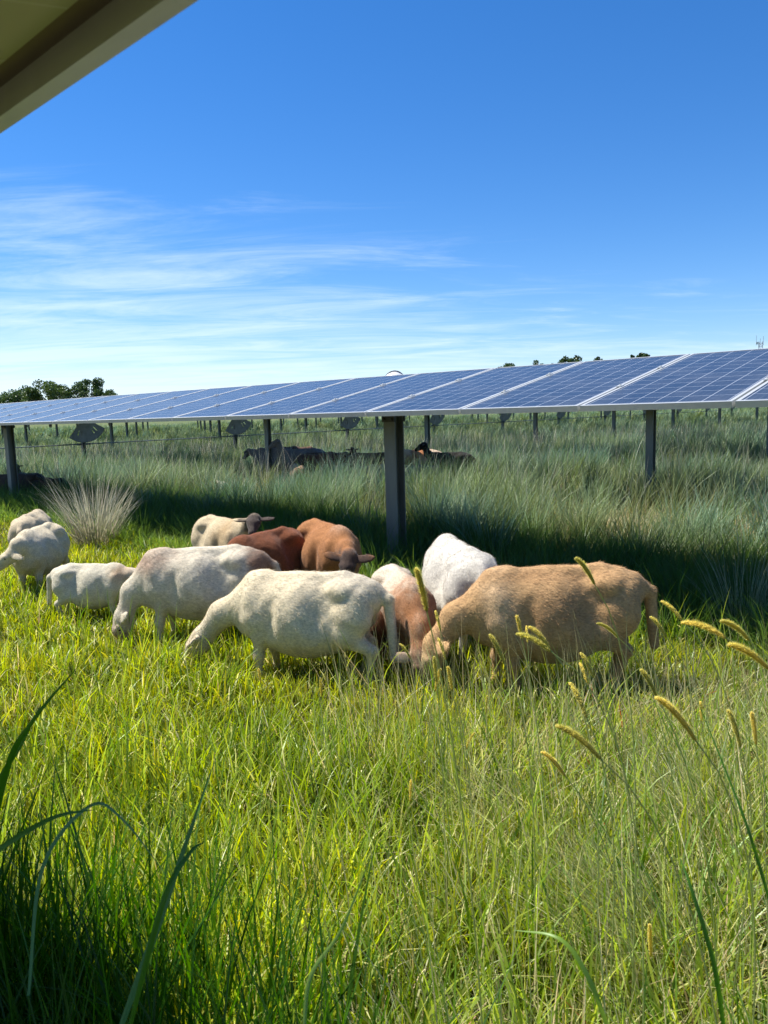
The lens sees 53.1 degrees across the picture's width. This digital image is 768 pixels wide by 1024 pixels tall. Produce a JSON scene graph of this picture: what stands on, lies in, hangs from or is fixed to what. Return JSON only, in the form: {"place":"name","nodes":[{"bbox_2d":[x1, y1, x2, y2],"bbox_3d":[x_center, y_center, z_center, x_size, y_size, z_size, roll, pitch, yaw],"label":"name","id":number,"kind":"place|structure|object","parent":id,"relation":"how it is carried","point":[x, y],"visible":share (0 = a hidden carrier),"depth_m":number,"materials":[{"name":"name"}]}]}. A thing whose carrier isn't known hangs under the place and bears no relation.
{"place":"outdoors","nodes":[
{"label":"outdoors","id":0,"kind":"place"},
{"bbox_2d":[288,463,305,482],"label":"sheep","id":1,"kind":"object","parent":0,"point":[295,467],"visible":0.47,"depth_m":16.78},
{"bbox_2d":[0,407,767,588],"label":"tall bunch grass","id":2,"kind":"structure","parent":0,"point":[708,462],"depth_m":15.04,"materials":[{"name":"green plant"}]},
{"bbox_2d":[0,468,767,670],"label":"shadow","id":3,"kind":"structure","parent":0,"point":[141,519],"depth_m":7.49},
{"bbox_2d":[0,407,767,1023],"bbox_3d":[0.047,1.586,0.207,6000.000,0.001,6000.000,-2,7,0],"label":"ground","id":4,"kind":"structure","parent":0,"point":[166,423],"depth_m":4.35,"materials":[{"name":"green plant"}]},
{"bbox_2d":[0,389,24,403],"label":"tree","id":5,"kind":"object","parent":4,"relation":"on","point":[14,397],"visible":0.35,"depth_m":146.65,"materials":[{"name":"green plant"}]},
{"bbox_2d":[0,385,27,428],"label":"tree","id":6,"kind":"object","parent":4,"relation":"on","point":[20,391],"visible":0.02,"depth_m":156.78,"materials":[{"name":"green plant"}]},
{"bbox_2d":[0,473,46,493],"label":"sheep","id":7,"kind":"object","parent":4,"relation":"on","point":[27,478],"visible":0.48,"depth_m":14.85},
{"bbox_2d":[8,508,52,543],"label":"sheep","id":8,"kind":"object","parent":4,"relation":"on","point":[34,518],"visible":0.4,"depth_m":7.98},
{"bbox_2d":[17,464,43,476],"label":"sheep","id":9,"kind":"object","parent":4,"relation":"on","point":[18,467],"visible":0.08,"depth_m":15.94},
{"bbox_2d":[0,521,70,594],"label":"sheep","id":10,"kind":"object","parent":4,"relation":"on","point":[40,551],"visible":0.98,"depth_m":7.07},
{"bbox_2d":[15,379,73,426],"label":"tree","id":11,"kind":"object","parent":4,"relation":"on","point":[51,390],"visible":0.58,"depth_m":145.18,"materials":[{"name":"green plant"}]},
{"bbox_2d":[29,477,65,493],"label":"sheep","id":12,"kind":"object","parent":4,"relation":"on","point":[47,479],"visible":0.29,"depth_m":15.24},
{"bbox_2d":[0,809,94,851],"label":"broad grass blade","id":13,"kind":"object","parent":4,"relation":"on","point":[12,840],"visible":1,"depth_m":1.10,"materials":[{"name":"green plant"}]},
{"bbox_2d":[46,562,134,619],"bbox_3d":[-2.251,0.637,6.096,0.930,0.502,0.301,-1,7,6],"label":"sheep","id":14,"kind":"object","parent":4,"relation":"on","point":[79,582],"visible":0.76,"depth_m":6.00},
{"bbox_2d":[66,377,115,398],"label":"tree","id":15,"kind":"object","parent":4,"relation":"on","point":[80,389],"visible":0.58,"depth_m":146.95,"materials":[{"name":"green plant"}]},
{"bbox_2d":[31,464,157,549],"bbox_3d":[-3.567,-0.088,9.524,1.686,1.114,1.954,-2,7,0],"label":"dry grass tuft","id":16,"kind":"object","parent":4,"relation":"on","point":[88,532],"visible":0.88,"depth_m":9.40,"materials":[{"name":"beige plant"}]},
{"bbox_2d":[0,0,197,132],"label":"solar panel row","id":17,"kind":"object","parent":4,"relation":"on","point":[50,49],"visible":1,"depth_m":0.78,"materials":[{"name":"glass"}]},
{"bbox_2d":[102,389,117,426],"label":"tree","id":18,"kind":"object","parent":4,"relation":"on","point":[110,394],"visible":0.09,"depth_m":152.66,"materials":[{"name":"green plant"}]},
{"bbox_2d":[111,544,281,643],"bbox_3d":[-1.322,0.587,5.484,1.240,0.727,0.477,-2,7,-4],"label":"sheep","id":19,"kind":"object","parent":4,"relation":"on","point":[190,583],"visible":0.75,"depth_m":5.33},
{"bbox_2d":[191,513,274,546],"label":"sheep","id":20,"kind":"object","parent":4,"relation":"on","point":[210,530],"visible":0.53,"depth_m":7.13},
{"bbox_2d":[0,738,516,1023],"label":"corner grass","id":21,"kind":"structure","parent":4,"relation":"on","point":[159,992],"depth_m":1.74,"materials":[{"name":"green plant"}]},
{"bbox_2d":[0,703,41,780],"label":"broad grass blade","id":22,"kind":"object","parent":21,"relation":"on","point":[19,747],"visible":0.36,"depth_m":1.28,"materials":[{"name":"green plant"}]},
{"bbox_2d":[0,666,78,809],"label":"broad grass blade","id":23,"kind":"object","parent":21,"relation":"on","point":[10,758],"visible":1,"depth_m":1.17,"materials":[{"name":"green plant"}]},
{"bbox_2d":[27,802,165,995],"bbox_3d":[-0.488,0.633,1.295,0.233,0.305,0.017,-5,8,-24],"label":"broad grass blade","id":24,"kind":"object","parent":21,"relation":"on","point":[59,835],"visible":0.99,"depth_m":1.26,"materials":[{"name":"green plant"}]},
{"bbox_2d":[128,841,204,1023],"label":"broad grass blade","id":25,"kind":"object","parent":21,"relation":"on","point":[161,907],"visible":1,"depth_m":1.12,"materials":[{"name":"green plant"}]},
{"bbox_2d":[119,758,215,1023],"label":"broad grass blade","id":26,"kind":"object","parent":21,"relation":"on","point":[128,1005],"visible":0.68,"depth_m":1.20,"materials":[{"name":"green plant"}]},
{"bbox_2d":[303,854,371,1023],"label":"broad grass blade","id":27,"kind":"object","parent":21,"relation":"on","point":[316,964],"visible":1,"depth_m":1.33,"materials":[{"name":"green plant"}]},
{"bbox_2d":[515,930,607,1023],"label":"broad grass blade","id":28,"kind":"object","parent":21,"relation":"on","point":[586,975],"visible":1,"depth_m":1.34,"materials":[{"name":"green plant"}]},
{"bbox_2d":[258,668,272,731],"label":"foxtail","id":29,"kind":"object","parent":4,"relation":"on","point":[259,673],"visible":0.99,"depth_m":3.63,"materials":[{"name":"green plant"}]},
{"bbox_2d":[227,526,304,570],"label":"sheep","id":30,"kind":"object","parent":4,"relation":"on","point":[282,546],"visible":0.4,"depth_m":6.29},
{"bbox_2d":[243,448,288,478],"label":"sheep","id":31,"kind":"object","parent":4,"relation":"on","point":[262,451],"visible":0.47,"depth_m":19.07},
{"bbox_2d":[0,413,537,443],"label":"solar panel row","id":32,"kind":"object","parent":4,"relation":"on","point":[348,423],"visible":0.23,"depth_m":33.59,"materials":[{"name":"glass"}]},
{"bbox_2d":[184,568,398,688],"bbox_3d":[-0.587,0.680,4.617,1.414,0.709,0.460,0,8,14],"label":"sheep","id":33,"kind":"object","parent":4,"relation":"on","point":[272,608],"visible":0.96,"depth_m":4.43},
{"bbox_2d":[273,446,312,469],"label":"sheep","id":34,"kind":"object","parent":4,"relation":"on","point":[293,447],"visible":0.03,"depth_m":19.59},
{"bbox_2d":[268,439,324,480],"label":"sheep","id":35,"kind":"object","parent":4,"relation":"on","point":[277,444],"visible":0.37,"depth_m":18.39},
{"bbox_2d":[295,451,347,472],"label":"sheep","id":36,"kind":"object","parent":4,"relation":"on","point":[300,457],"visible":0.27,"depth_m":17.84},
{"bbox_2d":[28,411,615,437],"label":"solar panel row","id":37,"kind":"object","parent":4,"relation":"on","point":[434,419],"visible":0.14,"depth_m":37.98,"materials":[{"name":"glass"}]},
{"bbox_2d":[320,678,329,728],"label":"foxtail","id":38,"kind":"object","parent":4,"relation":"on","point":[321,688],"visible":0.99,"depth_m":3.63,"materials":[{"name":"green plant"}]},
{"bbox_2d":[301,453,349,475],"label":"sheep","id":39,"kind":"object","parent":4,"relation":"on","point":[319,457],"visible":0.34,"depth_m":17.50},
{"bbox_2d":[297,518,376,573],"bbox_3d":[-0.444,0.434,6.423,0.497,0.720,1.351,-4,8,-18],"label":"sheep","id":40,"kind":"object","parent":4,"relation":"on","point":[327,546],"visible":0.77,"depth_m":6.17},
{"bbox_2d":[334,447,357,476],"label":"sheep","id":41,"kind":"object","parent":4,"relation":"on","point":[351,450],"visible":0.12,"depth_m":17.40},
{"bbox_2d":[330,463,365,481],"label":"sheep","id":42,"kind":"object","parent":4,"relation":"on","point":[342,464],"visible":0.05,"depth_m":16.91},
{"bbox_2d":[329,611,390,671],"bbox_3d":[-0.224,0.754,4.902,0.852,0.461,0.312,3,9,30],"label":"sheep","id":43,"kind":"object","parent":4,"relation":"on","point":[379,633],"visible":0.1,"depth_m":4.68},
{"bbox_2d":[69,410,655,503],"bbox_3d":[-14.039,-2.510,28.884,100.000,2.512,1.945,5,10,43],"label":"solar panel row","id":44,"kind":"object","parent":4,"relation":"on","point":[86,433],"visible":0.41,"depth_m":18.41,"materials":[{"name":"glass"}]},
{"bbox_2d":[345,452,384,476],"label":"sheep","id":45,"kind":"object","parent":4,"relation":"on","point":[371,455],"visible":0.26,"depth_m":16.69},
{"bbox_2d":[0,409,731,454],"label":"grass","id":46,"kind":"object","parent":4,"relation":"on","point":[301,432],"visible":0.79,"depth_m":30.39,"materials":[{"name":"plant"}]},
{"bbox_2d":[350,464,406,486],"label":"sheep","id":47,"kind":"object","parent":4,"relation":"on","point":[374,466],"visible":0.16,"depth_m":16.15},
{"bbox_2d":[91,409,674,434],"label":"solar panel row","id":48,"kind":"object","parent":4,"relation":"on","point":[504,417],"visible":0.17,"depth_m":42.35,"materials":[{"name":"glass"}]},
{"bbox_2d":[0,348,767,564],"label":"solar panel row","id":49,"kind":"object","parent":4,"relation":"on","point":[729,379],"visible":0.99,"depth_m":7.05,"materials":[{"name":"glass"}]},
{"bbox_2d":[24,409,767,460],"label":"solar panel row","id":50,"kind":"object","parent":4,"relation":"on","point":[237,427],"visible":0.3,"depth_m":29.12,"materials":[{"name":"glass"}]},
{"bbox_2d":[386,370,406,416],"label":"domed silo","id":51,"kind":"object","parent":4,"relation":"on","point":[394,372],"visible":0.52,"depth_m":185.89,"materials":[{"name":"white paint"}]},
{"bbox_2d":[395,700,411,743],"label":"foxtail","id":52,"kind":"object","parent":4,"relation":"on","point":[397,706],"visible":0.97,"depth_m":3.09,"materials":[{"name":"green plant"}]},
{"bbox_2d":[401,779,412,831],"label":"foxtail","id":53,"kind":"object","parent":4,"relation":"on","point":[410,787],"visible":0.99,"depth_m":2.61,"materials":[{"name":"yellow plant"}]},
{"bbox_2d":[371,563,448,690],"bbox_3d":[0.127,0.674,4.798,0.394,0.630,1.121,-3,8,-9],"label":"sheep","id":54,"kind":"object","parent":4,"relation":"on","point":[399,584],"visible":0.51,"depth_m":4.48},
{"bbox_2d":[381,465,441,486],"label":"sheep","id":55,"kind":"object","parent":4,"relation":"on","point":[420,470],"visible":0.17,"depth_m":15.78},
{"bbox_2d":[400,643,432,733],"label":"foxtail","id":56,"kind":"object","parent":4,"relation":"on","point":[406,651],"visible":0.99,"depth_m":3.31,"materials":[{"name":"green plant"}]},
{"bbox_2d":[404,449,441,465],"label":"sheep","id":57,"kind":"object","parent":4,"relation":"on","point":[407,452],"visible":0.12,"depth_m":16.86},
{"bbox_2d":[426,668,440,860],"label":"foxtail","id":58,"kind":"object","parent":4,"relation":"on","point":[438,677],"visible":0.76,"depth_m":2.47,"materials":[{"name":"green plant"}]},
{"bbox_2d":[147,408,720,432],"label":"solar panel row","id":59,"kind":"object","parent":4,"relation":"on","point":[559,415],"visible":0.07,"depth_m":46.68,"materials":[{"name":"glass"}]},
{"bbox_2d":[432,656,446,922],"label":"foxtail","id":60,"kind":"object","parent":4,"relation":"on","point":[434,666],"visible":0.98,"depth_m":2.12,"materials":[{"name":"green plant"}]},
{"bbox_2d":[434,610,447,822],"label":"foxtail","id":61,"kind":"object","parent":4,"relation":"on","point":[437,620],"visible":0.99,"depth_m":2.73,"materials":[{"name":"green plant"}]},
{"bbox_2d":[242,410,645,428],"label":"solar panel row","id":62,"kind":"object","parent":4,"relation":"on","point":[644,413],"visible":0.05,"depth_m":61.77,"materials":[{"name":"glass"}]},
{"bbox_2d":[414,442,476,477],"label":"sheep","id":63,"kind":"object","parent":4,"relation":"on","point":[423,446],"visible":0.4,"depth_m":16.29},
{"bbox_2d":[414,567,482,1023],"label":"foxtail","id":64,"kind":"object","parent":4,"relation":"on","point":[420,582],"visible":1,"depth_m":1.29,"materials":[{"name":"green plant"}]},
{"bbox_2d":[437,637,473,835],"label":"foxtail","id":65,"kind":"object","parent":4,"relation":"on","point":[441,646],"visible":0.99,"depth_m":2.66,"materials":[{"name":"green plant"}]},
{"bbox_2d":[421,532,497,664],"bbox_3d":[0.497,0.542,5.213,0.513,0.765,1.384,-3,8,-10],"label":"sheep","id":66,"kind":"object","parent":4,"relation":"on","point":[453,567],"visible":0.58,"depth_m":4.81},
{"bbox_2d":[446,666,479,898],"bbox_3d":[0.251,0.869,2.379,0.140,0.845,0.019,-8,10,-40],"label":"foxtail","id":67,"kind":"object","parent":4,"relation":"on","point":[450,677],"visible":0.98,"depth_m":2.33,"materials":[{"name":"green plant"}]},
{"bbox_2d":[454,732,474,813],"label":"foxtail","id":68,"kind":"object","parent":4,"relation":"on","point":[470,738],"visible":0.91,"depth_m":3.02,"materials":[{"name":"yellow plant"}]},
{"bbox_2d":[197,407,758,428],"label":"solar panel row","id":69,"kind":"object","parent":4,"relation":"on","point":[606,413],"visible":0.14,"depth_m":51.06,"materials":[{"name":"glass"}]},
{"bbox_2d":[283,409,681,422],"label":"solar panel row","id":70,"kind":"object","parent":4,"relation":"on","point":[678,411],"visible":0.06,"depth_m":66.08,"materials":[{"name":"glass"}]},
{"bbox_2d":[485,695,493,782],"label":"foxtail","id":71,"kind":"object","parent":4,"relation":"on","point":[486,702],"visible":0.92,"depth_m":3.14,"materials":[{"name":"green plant"}]},
{"bbox_2d":[492,673,506,717],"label":"foxtail","id":72,"kind":"object","parent":4,"relation":"on","point":[494,676],"visible":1,"depth_m":3.74,"materials":[{"name":"green plant"}]},
{"bbox_2d":[501,363,514,413],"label":"tree","id":73,"kind":"object","parent":4,"relation":"on","point":[509,364],"visible":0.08,"depth_m":167.12,"materials":[{"name":"green plant"}]},
{"bbox_2d":[489,634,535,967],"bbox_3d":[0.337,0.814,1.911,0.151,1.072,0.053,-7,9,-33],"label":"foxtail","id":74,"kind":"object","parent":4,"relation":"on","point":[494,640],"visible":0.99,"depth_m":1.88,"materials":[{"name":"green plant"}]},
{"bbox_2d":[320,408,709,421],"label":"solar panel row","id":75,"kind":"object","parent":4,"relation":"on","point":[707,409],"visible":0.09,"depth_m":70.42,"materials":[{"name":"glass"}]},
{"bbox_2d":[525,626,531,767],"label":"foxtail","id":76,"kind":"object","parent":4,"relation":"on","point":[526,629],"visible":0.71,"depth_m":3.20,"materials":[{"name":"green plant"}]},
{"bbox_2d":[515,615,549,915],"bbox_3d":[0.435,0.791,2.217,0.130,1.032,0.020,-6,8,-28],"label":"foxtail","id":77,"kind":"object","parent":4,"relation":"on","point":[519,624],"visible":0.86,"depth_m":2.19,"materials":[{"name":"green plant"}]},
{"bbox_2d":[533,360,543,413],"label":"tree","id":78,"kind":"object","parent":4,"relation":"on","point":[536,362],"visible":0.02,"depth_m":166.81,"materials":[{"name":"green plant"}]},
{"bbox_2d":[421,561,659,695],"bbox_3d":[0.876,0.652,4.316,1.392,0.760,0.479,-2,7,-1],"label":"sheep","id":79,"kind":"object","parent":4,"relation":"on","point":[540,596],"visible":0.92,"depth_m":4.17},
{"bbox_2d":[354,406,735,421],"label":"solar panel row","id":80,"kind":"object","parent":4,"relation":"on","point":[629,414],"visible":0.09,"depth_m":74.92,"materials":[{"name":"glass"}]},
{"bbox_2d":[528,626,598,1023],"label":"foxtail","id":81,"kind":"object","parent":4,"relation":"on","point":[539,635],"visible":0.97,"depth_m":1.75,"materials":[{"name":"green plant"}]},
{"bbox_2d":[558,355,581,412],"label":"tree","id":82,"kind":"object","parent":4,"relation":"on","point":[573,359],"visible":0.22,"depth_m":166.61,"materials":[{"name":"green plant"}]},
{"bbox_2d":[516,632,643,1023],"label":"foxtail","id":83,"kind":"object","parent":4,"relation":"on","point":[534,639],"visible":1,"depth_m":1.49,"materials":[{"name":"green plant"}]},
{"bbox_2d":[541,750,638,1023],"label":"foxtail","id":84,"kind":"object","parent":4,"relation":"on","point":[553,761],"visible":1,"depth_m":1.68,"materials":[{"name":"green plant"}]},
{"bbox_2d":[569,682,614,1022],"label":"foxtail","id":85,"kind":"object","parent":4,"relation":"on","point":[578,697],"visible":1,"depth_m":1.56,"materials":[{"name":"green plant"}]},
{"bbox_2d":[579,662,620,863],"bbox_3d":[0.668,0.866,2.352,0.144,0.835,0.045,-2,7,0],"label":"foxtail","id":86,"kind":"object","parent":4,"relation":"on","point":[583,671],"visible":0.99,"depth_m":2.31,"materials":[{"name":"green plant"}]},
{"bbox_2d":[574,557,635,1023],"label":"foxtail","id":87,"kind":"object","parent":4,"relation":"on","point":[586,569],"visible":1,"depth_m":1.69,"materials":[{"name":"green plant"}]},
{"bbox_2d":[580,652,638,933],"bbox_3d":[0.615,0.840,2.059,0.185,0.965,0.041,-3,8,-8],"label":"foxtail","id":88,"kind":"object","parent":4,"relation":"on","point":[587,663],"visible":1,"depth_m":2.01,"materials":[{"name":"green plant"}]},
{"bbox_2d":[555,723,716,1023],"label":"foxtail","id":89,"kind":"object","parent":4,"relation":"on","point":[577,736],"visible":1,"depth_m":1.11,"materials":[{"name":"green plant"}]},
{"bbox_2d":[596,622,680,862],"bbox_3d":[0.798,0.796,2.406,0.287,0.951,0.026,-2,7,-5],"label":"foxtail","id":90,"kind":"object","parent":4,"relation":"on","point":[608,628],"visible":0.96,"depth_m":2.40,"materials":[{"name":"green plant"}]},
{"bbox_2d":[635,352,649,357],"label":"tree","id":91,"kind":"object","parent":4,"relation":"on","point":[641,354],"visible":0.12,"depth_m":166.37,"materials":[{"name":"green plant"}]},
{"bbox_2d":[647,923,672,1009],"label":"foxtail","id":92,"kind":"object","parent":4,"relation":"on","point":[650,941],"visible":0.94,"depth_m":1.85,"materials":[{"name":"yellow plant"}]},
{"bbox_2d":[650,616,700,915],"bbox_3d":[0.882,0.783,2.262,0.250,1.010,0.064,-6,9,-30],"label":"foxtail","id":93,"kind":"object","parent":4,"relation":"on","point":[659,626],"visible":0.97,"depth_m":2.21,"materials":[{"name":"green plant"}]},
{"bbox_2d":[640,669,717,1023],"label":"foxtail","id":94,"kind":"object","parent":4,"relation":"on","point":[649,681],"visible":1,"depth_m":1.70,"materials":[{"name":"green plant"}]},
{"bbox_2d":[680,858,724,1023],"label":"broad grass blade","id":95,"kind":"object","parent":4,"relation":"on","point":[714,966],"visible":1,"depth_m":1.23,"materials":[{"name":"green plant"}]},
{"bbox_2d":[654,696,755,1023],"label":"foxtail","id":96,"kind":"object","parent":4,"relation":"on","point":[674,711],"visible":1,"depth_m":1.11,"materials":[{"name":"green plant"}]},
{"bbox_2d":[660,600,751,967],"bbox_3d":[0.859,0.766,1.995,0.297,1.113,0.068,-3,8,-10],"label":"foxtail","id":97,"kind":"object","parent":4,"relation":"on","point":[670,607],"visible":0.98,"depth_m":1.92,"materials":[{"name":"green plant"}]},
{"bbox_2d":[699,701,715,814],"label":"foxtail","id":98,"kind":"object","parent":4,"relation":"on","point":[701,714],"visible":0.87,"depth_m":2.69,"materials":[{"name":"green plant"}]},
{"bbox_2d":[672,535,767,640],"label":"dry grass tuft","id":99,"kind":"object","parent":4,"relation":"on","point":[756,596],"visible":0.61,"depth_m":5.17,"materials":[{"name":"green plant"}]},
{"bbox_2d":[680,619,760,657],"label":"foxtail","id":100,"kind":"object","parent":4,"relation":"on","point":[706,627],"visible":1,"depth_m":1.22,"materials":[{"name":"yellow plant"}]},
{"bbox_2d":[692,688,767,898],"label":"broad grass blade","id":101,"kind":"object","parent":4,"relation":"on","point":[755,852],"visible":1,"depth_m":1.32,"materials":[{"name":"green plant"}]},
{"bbox_2d":[726,709,751,1023],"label":"foxtail","id":102,"kind":"object","parent":4,"relation":"on","point":[734,724],"visible":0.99,"depth_m":1.55,"materials":[{"name":"green plant"}]},
{"bbox_2d":[720,618,767,658],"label":"foxtail","id":103,"kind":"object","parent":4,"relation":"on","point":[740,630],"visible":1,"depth_m":1.44,"materials":[{"name":"yellow plant"}]},
{"bbox_2d":[727,641,767,669],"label":"foxtail","id":104,"kind":"object","parent":4,"relation":"on","point":[746,650],"visible":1,"depth_m":1.13,"materials":[{"name":"yellow plant"}]},
{"bbox_2d":[749,712,767,1003],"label":"foxtail","id":105,"kind":"object","parent":4,"relation":"on","point":[753,725],"visible":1,"depth_m":1.69,"materials":[{"name":"green plant"}]},
{"bbox_2d":[756,335,763,348],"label":"radio mast","id":106,"kind":"object","parent":4,"relation":"on","point":[759,343],"visible":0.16,"depth_m":294.33,"materials":[{"name":"grey metal"}]},
{"bbox_2d":[0,0,767,398],"label":"sky","id":107,"kind":"structure","parent":0,"point":[246,192],"materials":[{"name":"blue"}]}
]}

